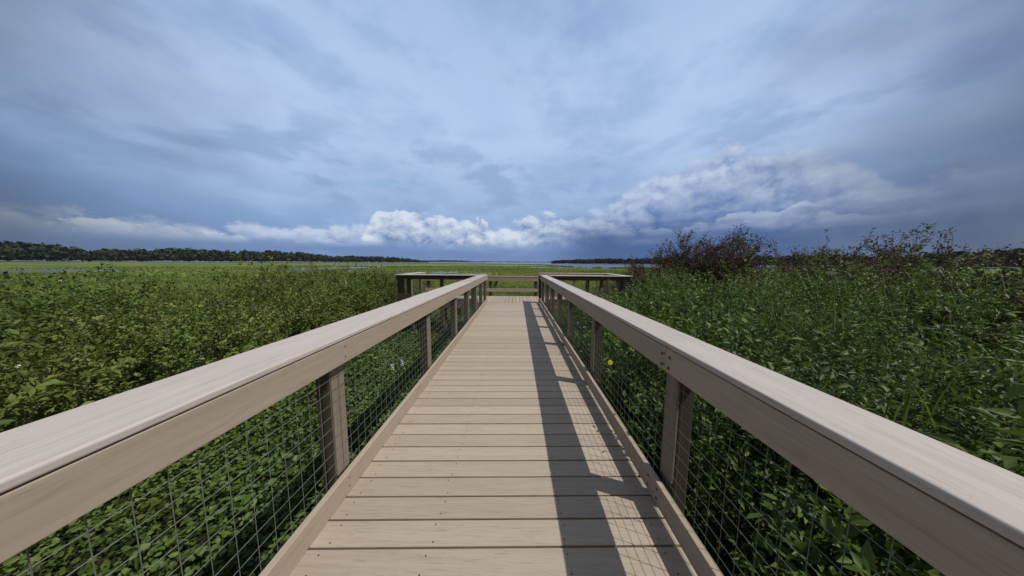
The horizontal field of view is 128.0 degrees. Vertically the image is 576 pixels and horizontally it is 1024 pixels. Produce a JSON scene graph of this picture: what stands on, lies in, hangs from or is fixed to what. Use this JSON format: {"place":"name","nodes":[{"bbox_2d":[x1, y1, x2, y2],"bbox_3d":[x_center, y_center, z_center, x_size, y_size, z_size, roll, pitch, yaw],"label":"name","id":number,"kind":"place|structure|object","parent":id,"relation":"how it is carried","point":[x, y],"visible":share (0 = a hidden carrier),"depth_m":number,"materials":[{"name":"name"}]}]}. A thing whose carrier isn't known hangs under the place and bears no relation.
{"place":"outdoors","nodes":[
{"label":"outdoors","id":0,"kind":"place"},
{"bbox_2d":[0,308,772,575],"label":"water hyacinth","id":1,"kind":"object","parent":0,"point":[113,529],"visible":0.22,"depth_m":2.87,"materials":[{"name":"green plant"}]},
{"bbox_2d":[0,260,1017,274],"bbox_3d":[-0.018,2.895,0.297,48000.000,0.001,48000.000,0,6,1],"label":"lake","id":2,"kind":"structure","parent":0,"point":[605,266],"depth_m":294.88,"materials":[{"name":"blue liquid"}]},
{"bbox_2d":[422,260,474,261],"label":"wood","id":3,"kind":"object","parent":2,"relation":"on","point":[447,261],"visible":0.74,"depth_m":2526.33,"materials":[{"name":"green plant"}]},
{"bbox_2d":[473,261,550,262],"bbox_3d":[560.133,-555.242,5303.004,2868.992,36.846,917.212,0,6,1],"label":"wood","id":4,"kind":"object","parent":2,"relation":"on","point":[515,261],"visible":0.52,"depth_m":5439.39,"materials":[{"name":"green plant"}]},
{"bbox_2d":[0,261,1023,575],"bbox_3d":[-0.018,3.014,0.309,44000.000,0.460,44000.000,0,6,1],"label":"marsh ground","id":5,"kind":"structure","parent":0,"point":[202,542],"depth_m":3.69,"materials":[{"name":"green plant"}]},
{"bbox_2d":[0,240,428,262],"bbox_3d":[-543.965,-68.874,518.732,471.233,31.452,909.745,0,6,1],"label":"wood","id":6,"kind":"object","parent":5,"relation":"on","point":[18,250],"visible":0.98,"depth_m":443.54,"materials":[{"name":"green plant"}]},
{"bbox_2d":[0,253,434,431],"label":"shrub thicket","id":7,"kind":"object","parent":5,"relation":"on","point":[97,328],"visible":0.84,"depth_m":4.93,"materials":[{"name":"green plant"}]},
{"bbox_2d":[289,303,697,575],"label":"boardwalk","id":8,"kind":"structure","parent":5,"relation":"on","point":[502,452],"depth_m":1.69,"materials":[{"name":"tan composite decking boards"}]},
{"bbox_2d":[0,275,487,575],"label":"railing","id":9,"kind":"object","parent":8,"relation":"attached to","point":[60,470],"visible":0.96,"depth_m":0.93,"materials":[{"name":"beige wood"}]},
{"bbox_2d":[539,275,1023,575],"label":"railing","id":10,"kind":"object","parent":8,"relation":"attached to","point":[945,509],"visible":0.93,"depth_m":0.78,"materials":[{"name":"beige wood"}]},
{"bbox_2d":[488,274,499,286],"bbox_3d":[-1.891,-0.718,27.073,1.652,1.586,1.654,0,6,1],"label":"marsh plant","id":11,"kind":"object","parent":5,"relation":"on","point":[495,283],"visible":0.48,"depth_m":26.98,"materials":[{"name":"green plant"}]},
{"bbox_2d":[411,296,608,333],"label":"viewing platform","id":12,"kind":"structure","parent":5,"relation":"on","point":[512,299],"depth_m":9.73,"materials":[{"name":"beige wood"}]},
{"bbox_2d":[405,272,425,296],"bbox_3d":[-4.096,0.343,10.501,0.300,1.946,1.928,0,6,1],"label":"railing","id":13,"kind":"object","parent":12,"relation":"attached to","point":[420,285],"visible":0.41,"depth_m":10.74,"materials":[{"name":"grey wood"}]},
{"bbox_2d":[395,274,477,325],"bbox_3d":[-2.784,0.471,9.328,2.993,1.946,0.310,0,6,1],"label":"railing","id":14,"kind":"object","parent":12,"relation":"attached to","point":[400,278],"visible":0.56,"depth_m":9.26,"materials":[{"name":"grey wood"}]},
{"bbox_2d":[425,276,540,314],"bbox_3d":[-1.396,0.376,10.462,5.070,1.920,1.815,0,6,1],"label":"railing","id":15,"kind":"object","parent":12,"relation":"attached to","point":[490,289],"visible":0.41,"depth_m":11.16,"materials":[{"name":"beige wood"}]},
{"bbox_2d":[538,273,603,296],"bbox_3d":[2.626,0.300,11.315,2.898,1.946,0.270,0,6,1],"label":"railing","id":16,"kind":"object","parent":12,"relation":"attached to","point":[574,281],"visible":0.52,"depth_m":11.11,"materials":[{"name":"grey wood"}]},
{"bbox_2d":[549,275,632,313],"bbox_3d":[2.858,0.513,9.249,2.998,1.946,0.270,0,6,1],"label":"railing","id":17,"kind":"object","parent":12,"relation":"attached to","point":[620,279],"visible":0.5,"depth_m":9.10,"materials":[{"name":"grey wood"}]},
{"bbox_2d":[602,273,627,299],"bbox_3d":[4.225,0.401,10.425,0.300,1.946,2.068,0,6,1],"label":"railing","id":18,"kind":"object","parent":12,"relation":"attached to","point":[616,283],"visible":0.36,"depth_m":10.25,"materials":[{"name":"grey wood"}]},
{"bbox_2d":[607,277,638,300],"bbox_3d":[3.903,0.769,8.870,1.173,2.409,0.694,4,7,35],"label":"leafy plant","id":19,"kind":"object","parent":5,"relation":"on","point":[611,288],"visible":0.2,"depth_m":8.83,"materials":[{"name":"green plant"}]},
{"bbox_2d":[590,269,681,300],"bbox_3d":[6.305,0.352,12.364,3.742,2.699,4.613,-5,8,-41],"label":"dry bush","id":20,"kind":"object","parent":5,"relation":"on","point":[612,286],"visible":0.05,"depth_m":12.73,"materials":[{"name":"green plant"}]},
{"bbox_2d":[610,255,729,293],"bbox_3d":[7.394,-0.052,11.745,4.703,3.640,4.605,0,6,1],"label":"dry bush","id":21,"kind":"object","parent":5,"relation":"on","point":[636,273],"visible":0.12,"depth_m":11.06,"materials":[{"name":"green plant"}]},
{"bbox_2d":[685,437,722,501],"bbox_3d":[1.210,1.818,2.091,0.591,1.674,0.540,2,6,19],"label":"leafy plant","id":22,"kind":"object","parent":5,"relation":"on","point":[697,462],"visible":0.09,"depth_m":1.78,"materials":[{"name":"green plant"}]},
{"bbox_2d":[645,222,779,314],"bbox_3d":[8.615,-0.459,10.940,4.534,4.621,6.205,2,6,15],"label":"dry bush","id":23,"kind":"object","parent":5,"relation":"on","point":[713,257],"visible":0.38,"depth_m":9.76,"materials":[{"name":"brown plant"}]},
{"bbox_2d":[551,248,1023,267],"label":"wood","id":24,"kind":"object","parent":5,"relation":"on","point":[647,261],"visible":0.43,"depth_m":318.71,"materials":[{"name":"green plant"}]},
{"bbox_2d":[554,223,1023,575],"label":"shrub thicket","id":25,"kind":"object","parent":5,"relation":"on","point":[982,435],"visible":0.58,"depth_m":2.26,"materials":[{"name":"green plant"}]},
{"bbox_2d":[588,332,1023,575],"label":"shrub stems","id":26,"kind":"object","parent":5,"relation":"on","point":[901,553],"visible":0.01,"depth_m":1.79,"materials":[{"name":"plant"}]},
{"bbox_2d":[734,222,928,333],"bbox_3d":[12.095,-0.220,10.209,5.965,4.342,5.508,0,6,1],"label":"dry bush","id":27,"kind":"object","parent":5,"relation":"on","point":[800,258],"visible":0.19,"depth_m":9.21,"materials":[{"name":"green plant"}]},
{"bbox_2d":[825,224,1023,378],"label":"dry bush","id":28,"kind":"object","parent":5,"relation":"on","point":[1002,319],"visible":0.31,"depth_m":6.20,"materials":[{"name":"green plant"}]},
{"bbox_2d":[0,0,1023,262],"label":"sky","id":29,"kind":"structure","parent":0,"point":[540,131],"materials":[{"name":"blue"}]}
]}

